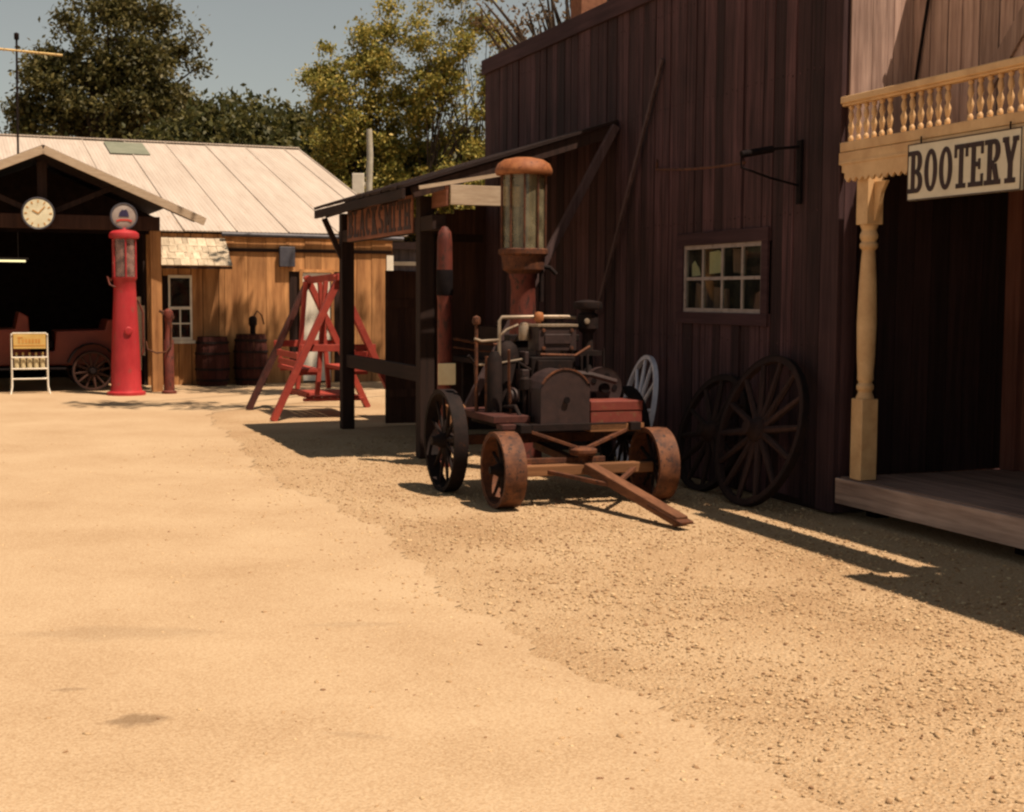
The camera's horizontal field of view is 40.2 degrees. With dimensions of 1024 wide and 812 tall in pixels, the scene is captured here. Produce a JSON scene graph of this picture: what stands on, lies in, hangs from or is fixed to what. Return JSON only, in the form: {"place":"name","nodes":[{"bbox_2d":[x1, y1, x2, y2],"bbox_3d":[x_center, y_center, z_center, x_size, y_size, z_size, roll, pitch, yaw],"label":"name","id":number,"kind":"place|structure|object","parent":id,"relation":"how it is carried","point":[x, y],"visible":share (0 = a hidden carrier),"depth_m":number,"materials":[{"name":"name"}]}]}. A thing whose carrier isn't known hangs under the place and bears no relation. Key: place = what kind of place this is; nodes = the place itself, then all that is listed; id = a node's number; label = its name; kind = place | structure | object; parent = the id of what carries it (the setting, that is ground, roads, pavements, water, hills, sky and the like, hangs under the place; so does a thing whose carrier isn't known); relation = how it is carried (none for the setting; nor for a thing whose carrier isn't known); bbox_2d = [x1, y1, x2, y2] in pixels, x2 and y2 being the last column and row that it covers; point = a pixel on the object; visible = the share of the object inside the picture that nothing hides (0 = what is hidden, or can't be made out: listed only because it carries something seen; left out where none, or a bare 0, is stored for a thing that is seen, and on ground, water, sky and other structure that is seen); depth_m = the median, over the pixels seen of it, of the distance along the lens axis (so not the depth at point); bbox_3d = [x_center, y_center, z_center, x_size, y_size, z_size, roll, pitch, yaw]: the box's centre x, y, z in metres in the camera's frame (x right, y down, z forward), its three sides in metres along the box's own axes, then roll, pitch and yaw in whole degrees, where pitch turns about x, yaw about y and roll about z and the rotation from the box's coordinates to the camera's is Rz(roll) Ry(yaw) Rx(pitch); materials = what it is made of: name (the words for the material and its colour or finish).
{"place":"outdoors","nodes":[
{"label":"outdoors","id":0,"kind":"place"},
{"bbox_2d":[0,0,570,143],"label":"sky","id":1,"kind":"structure","parent":0,"point":[258,44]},
{"bbox_2d":[392,242,415,270],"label":"storage shed","id":2,"kind":"structure","parent":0,"point":[404,255],"depth_m":29.17,"materials":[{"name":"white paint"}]},
{"bbox_2d":[0,386,850,811],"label":"road","id":3,"kind":"structure","parent":0,"point":[132,688],"depth_m":6.00,"materials":[{"name":"beige sand"}]},
{"bbox_2d":[10,332,50,393],"bbox_3d":[-7.694,-0.683,22.329,0.616,0.983,0.360,-1,5,-22],"label":"oil rack","id":4,"kind":"object","parent":3,"relation":"on","point":[34,340],"visible":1,"depth_m":22.22,"materials":[{"name":"white metal"}]},
{"bbox_2d":[14,352,19,367],"bbox_3d":[-7.864,-0.727,22.224,0.084,0.250,0.082,-1,5,-22],"label":"oil bottle","id":5,"kind":"object","parent":4,"relation":"in","point":[16,363],"visible":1,"depth_m":22.20,"materials":[{"name":"beige glass"}]},
{"bbox_2d":[20,352,25,367],"bbox_3d":[-7.773,-0.729,22.261,0.084,0.250,0.082,-1,5,-22],"label":"oil bottle","id":6,"kind":"object","parent":4,"relation":"in","point":[22,362],"visible":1,"depth_m":22.24,"materials":[{"name":"beige glass"}]},
{"bbox_2d":[27,352,32,367],"bbox_3d":[-7.682,-0.732,22.298,0.084,0.250,0.082,-1,5,-22],"label":"oil bottle","id":7,"kind":"object","parent":4,"relation":"in","point":[29,363],"visible":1,"depth_m":22.27,"materials":[{"name":"beige glass"}]},
{"bbox_2d":[33,352,38,367],"bbox_3d":[-7.591,-0.734,22.334,0.084,0.250,0.082,-1,5,-22],"label":"oil bottle","id":8,"kind":"object","parent":4,"relation":"in","point":[35,362],"visible":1,"depth_m":22.31,"materials":[{"name":"beige glass"}]},
{"bbox_2d":[40,352,44,367],"bbox_3d":[-7.501,-0.736,22.371,0.084,0.250,0.082,-1,5,-22],"label":"oil bottle","id":9,"kind":"object","parent":4,"relation":"in","point":[42,362],"visible":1,"depth_m":22.34,"materials":[{"name":"beige glass"}]},
{"bbox_2d":[107,203,145,395],"bbox_3d":[-6.094,-1.677,22.042,0.600,3.017,0.600,-1,5,-22],"label":"red pump","id":10,"kind":"object","parent":3,"relation":"on","point":[125,369],"visible":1,"depth_m":21.91,"materials":[{"name":"metal"}]},
{"bbox_2d":[145,308,176,393],"bbox_3d":[-5.586,-0.873,22.362,0.239,1.370,0.482,4,6,41],"label":"air pump","id":11,"kind":"object","parent":3,"relation":"on","point":[168,344],"visible":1,"depth_m":22.39,"materials":[{"name":"red paint"}]},
{"bbox_2d":[0,377,1023,811],"bbox_3d":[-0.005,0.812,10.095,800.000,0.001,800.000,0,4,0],"label":"ground","id":12,"kind":"structure","parent":0,"point":[848,775],"depth_m":7.29,"materials":[{"name":"beige gravel"}]},
{"bbox_2d":[1,127,72,136],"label":"bushy tree","id":13,"kind":"object","parent":12,"relation":"on","point":[50,134],"depth_m":43.95,"materials":[{"name":"green plant"}]},
{"bbox_2d":[0,311,111,390],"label":"vintage car","id":14,"kind":"object","parent":12,"relation":"on","point":[87,352],"visible":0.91,"depth_m":23.02,"materials":[{"name":"red paint"}]},
{"bbox_2d":[0,0,217,139],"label":"oak tree","id":15,"kind":"object","parent":12,"relation":"on","point":[130,85],"visible":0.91,"depth_m":48.21,"materials":[{"name":"green plant"}]},
{"bbox_2d":[104,130,131,138],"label":"bushy tree","id":16,"kind":"object","parent":12,"relation":"on","point":[123,136],"depth_m":45.04,"materials":[{"name":"green plant"}]},
{"bbox_2d":[119,111,208,142],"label":"bushy tree","id":17,"kind":"object","parent":12,"relation":"on","point":[152,132],"visible":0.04,"depth_m":43.69,"materials":[{"name":"green plant"}]},
{"bbox_2d":[0,134,407,391],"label":"filling station","id":18,"kind":"object","parent":12,"relation":"on","point":[232,239],"visible":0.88,"depth_m":25.79,"materials":[{"name":"beige wood"}]},
{"bbox_2d":[0,232,28,261],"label":"strip light","id":19,"kind":"object","parent":18,"relation":"hanging from","point":[17,259],"visible":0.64,"depth_m":24.48,"materials":[{"name":"beige plastic"}]},
{"bbox_2d":[0,32,62,153],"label":"roof aerial","id":20,"kind":"object","parent":18,"relation":"on","point":[16,38],"visible":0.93,"depth_m":25.70,"materials":[{"name":"metal"}]},
{"bbox_2d":[21,197,54,229],"bbox_3d":[-7.386,-3.002,21.818,0.500,0.500,0.088,-1,5,-22],"label":"round dial","id":21,"kind":"object","parent":18,"relation":"attached to","point":[38,213],"visible":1,"depth_m":21.79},
{"bbox_2d":[137,297,144,369],"bbox_3d":[-6.342,-1.236,23.865,0.160,1.250,0.050,-1,5,-22],"label":"open door","id":22,"kind":"structure","parent":18,"relation":"in","point":[138,298],"depth_m":23.84,"materials":[{"name":"brown wood"}]},
{"bbox_2d":[168,275,195,343],"bbox_3d":[-5.816,-1.698,24.616,0.480,1.200,0.034,-1,5,-22],"label":"window","id":23,"kind":"structure","parent":18,"relation":"in","point":[177,340],"depth_m":24.64,"materials":[{"name":"white paint"}]},
{"bbox_2d":[299,269,333,382],"bbox_3d":[-3.561,-1.459,25.579,0.640,2.060,0.072,-1,5,-22],"label":"door","id":24,"kind":"structure","parent":18,"relation":"in","point":[312,311],"depth_m":25.56,"materials":[{"name":"white paint"}]},
{"bbox_2d":[195,336,229,385],"bbox_3d":[-5.257,-0.789,24.573,0.614,0.860,0.614,-1,5,-22],"label":"barrel","id":25,"kind":"object","parent":12,"relation":"on","point":[212,361],"visible":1,"depth_m":24.34,"materials":[{"name":"wood"}]},
{"bbox_2d":[158,83,276,142],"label":"bushy tree","id":26,"kind":"object","parent":12,"relation":"on","point":[199,123],"visible":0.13,"depth_m":42.86,"materials":[{"name":"green plant"}]},
{"bbox_2d":[233,334,267,385],"bbox_3d":[-4.634,-0.826,24.844,0.614,0.900,0.614,-1,5,-22],"label":"barrel","id":27,"kind":"object","parent":12,"relation":"on","point":[251,372],"visible":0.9,"depth_m":24.60,"materials":[{"name":"wood"}]},
{"bbox_2d":[249,310,264,335],"bbox_3d":[-4.561,-1.474,24.806,0.238,0.454,0.299,2,5,26],"label":"hand pump","id":28,"kind":"object","parent":27,"relation":"on","point":[252,322],"visible":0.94,"depth_m":24.77,"materials":[{"name":"metal"}]},
{"bbox_2d":[210,87,327,152],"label":"bushy tree","id":29,"kind":"object","parent":12,"relation":"on","point":[277,115],"visible":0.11,"depth_m":41.41,"materials":[{"name":"green plant"}]},
{"bbox_2d":[244,110,329,152],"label":"bushy tree","id":30,"kind":"object","parent":12,"relation":"on","point":[283,134],"visible":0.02,"depth_m":40.76,"materials":[{"name":"green plant"}]},
{"bbox_2d":[245,273,384,420],"bbox_3d":[-2.547,-0.823,18.837,1.769,1.891,2.031,-1,5,-20],"label":"lawn swing","id":31,"kind":"object","parent":12,"relation":"on","point":[323,298],"visible":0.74,"depth_m":18.44,"materials":[{"name":"red paint"}]},
{"bbox_2d":[287,0,434,234],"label":"turning tree","id":32,"kind":"object","parent":12,"relation":"on","point":[372,61],"visible":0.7,"depth_m":38.01,"materials":[{"name":"green plant"}]},
{"bbox_2d":[352,129,372,193],"bbox_3d":[-3.843,-4.196,36.184,0.545,5.853,0.240,0,4,0],"label":"pole","id":33,"kind":"object","parent":12,"relation":"on","point":[360,185],"visible":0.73,"depth_m":35.96,"materials":[{"name":"white paint"}]},
{"bbox_2d":[289,114,484,241],"bbox_3d":[-3.016,-5.090,40.840,8.017,6.915,4.667,0,4,0],"label":"bushy tree","id":34,"kind":"object","parent":12,"relation":"on","point":[411,238],"visible":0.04,"depth_m":39.65,"materials":[{"name":"green plant"}]},
{"bbox_2d":[385,0,512,215],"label":"turning tree","id":35,"kind":"object","parent":12,"relation":"on","point":[438,88],"visible":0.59,"depth_m":37.68,"materials":[{"name":"green plant"}]},
{"bbox_2d":[436,226,496,466],"bbox_3d":[-0.372,-0.561,13.209,0.792,2.245,0.240,-1,5,-20],"label":"slim pump","id":36,"kind":"object","parent":12,"relation":"on","point":[446,372],"visible":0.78,"depth_m":13.04,"materials":[{"name":"red paint"}]},
{"bbox_2d":[314,120,619,458],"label":"open shed","id":37,"kind":"structure","parent":12,"relation":"on","point":[407,367],"depth_m":16.06,"materials":[{"name":"brown wood"}]},
{"bbox_2d":[347,195,413,241],"bbox_3d":[-1.439,-1.989,14.987,0.026,0.370,2.680,-1,5,-20],"label":"shop sign","id":38,"kind":"object","parent":37,"relation":"attached to","point":[389,219],"visible":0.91,"depth_m":14.78,"materials":[{"name":"paint"}]},
{"bbox_2d":[385,271,415,422],"bbox_3d":[-1.320,-0.723,17.204,0.480,1.870,0.050,-1,5,-20],"label":"door","id":39,"kind":"structure","parent":37,"relation":"in","point":[400,286],"depth_m":17.18,"materials":[{"name":"brown wood"}]},
{"bbox_2d":[469,0,570,52],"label":"bare tree","id":40,"kind":"object","parent":12,"relation":"on","point":[519,37],"visible":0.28,"depth_m":32.16,"materials":[{"name":"brown plant"}]},
{"bbox_2d":[495,157,556,464],"bbox_3d":[0.099,-0.827,12.764,0.521,2.850,0.521,4,6,37],"label":"rusty pump","id":41,"kind":"object","parent":12,"relation":"on","point":[523,265],"visible":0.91,"depth_m":12.63,"materials":[{"name":"red paint"}]},
{"bbox_2d":[424,300,693,526],"bbox_3d":[0.551,-0.028,10.788,1.840,1.572,2.808,-1,5,-20],"label":"engine cart","id":42,"kind":"object","parent":12,"relation":"on","point":[538,386],"visible":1,"depth_m":11.05,"materials":[{"name":"metal"}]},
{"bbox_2d":[616,355,657,460],"bbox_3d":[1.137,0.072,12.772,0.260,1.090,1.090,11,3,-10],"label":"wagon wheel","id":43,"kind":"object","parent":12,"relation":"on","point":[641,387],"visible":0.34,"depth_m":12.63,"materials":[{"name":"blue paint"}]},
{"bbox_2d":[676,374,751,491],"bbox_3d":[1.667,0.221,11.643,0.260,1.000,1.000,17,-3,-24],"label":"wagon wheel","id":44,"kind":"object","parent":12,"relation":"on","point":[706,431],"visible":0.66,"depth_m":11.68,"materials":[{"name":"wood"}]},
{"bbox_2d":[481,0,998,512],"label":"barn","id":45,"kind":"structure","parent":12,"relation":"on","point":[733,270],"depth_m":12.19,"materials":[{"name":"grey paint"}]},
{"bbox_2d":[595,58,663,313],"bbox_3d":[1.103,-2.026,13.421,0.026,2.370,1.406,-1,5,-22],"label":"slanting batten","id":46,"kind":"object","parent":45,"relation":"attached to","point":[638,150],"visible":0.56,"depth_m":13.31,"materials":[{"name":"brown wood"}]},
{"bbox_2d":[655,159,745,170],"bbox_3d":[1.535,-2.046,11.714,0.037,0.264,2.443,0,5,-10],"label":"bent rod","id":47,"kind":"object","parent":45,"relation":"attached to","point":[697,168],"visible":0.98,"depth_m":11.65,"materials":[{"name":"metal"}]},
{"bbox_2d":[676,226,769,326],"bbox_3d":[1.813,-1.085,11.842,0.140,0.790,1.560,-1,5,-20],"label":"window","id":48,"kind":"structure","parent":45,"relation":"in","point":[721,313],"depth_m":11.83,"materials":[{"name":"grey paint"}]},
{"bbox_2d":[740,140,802,203],"bbox_3d":[1.949,-1.770,10.551,0.510,0.480,0.060,-1,5,-18],"label":"wall bracket","id":49,"kind":"object","parent":45,"relation":"attached to","point":[765,150],"depth_m":10.58,"materials":[{"name":"black metal"}]},
{"bbox_2d":[714,355,809,506],"bbox_3d":[1.912,0.189,10.803,0.260,1.200,1.200,16,-1,-21],"label":"wagon wheel","id":50,"kind":"object","parent":12,"relation":"on","point":[759,430],"visible":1,"depth_m":10.73,"materials":[{"name":"brown wood"}]},
{"bbox_2d":[835,0,1023,555],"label":"bootery","id":51,"kind":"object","parent":12,"relation":"on","point":[940,350],"visible":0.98,"depth_m":10.24,"materials":[{"name":"brown wood"}]},
{"bbox_2d":[906,121,1023,200],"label":"shop sign","id":52,"kind":"object","parent":51,"relation":"hanging from","point":[984,163],"visible":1,"depth_m":8.73,"materials":[{"name":"paint"}]}
]}

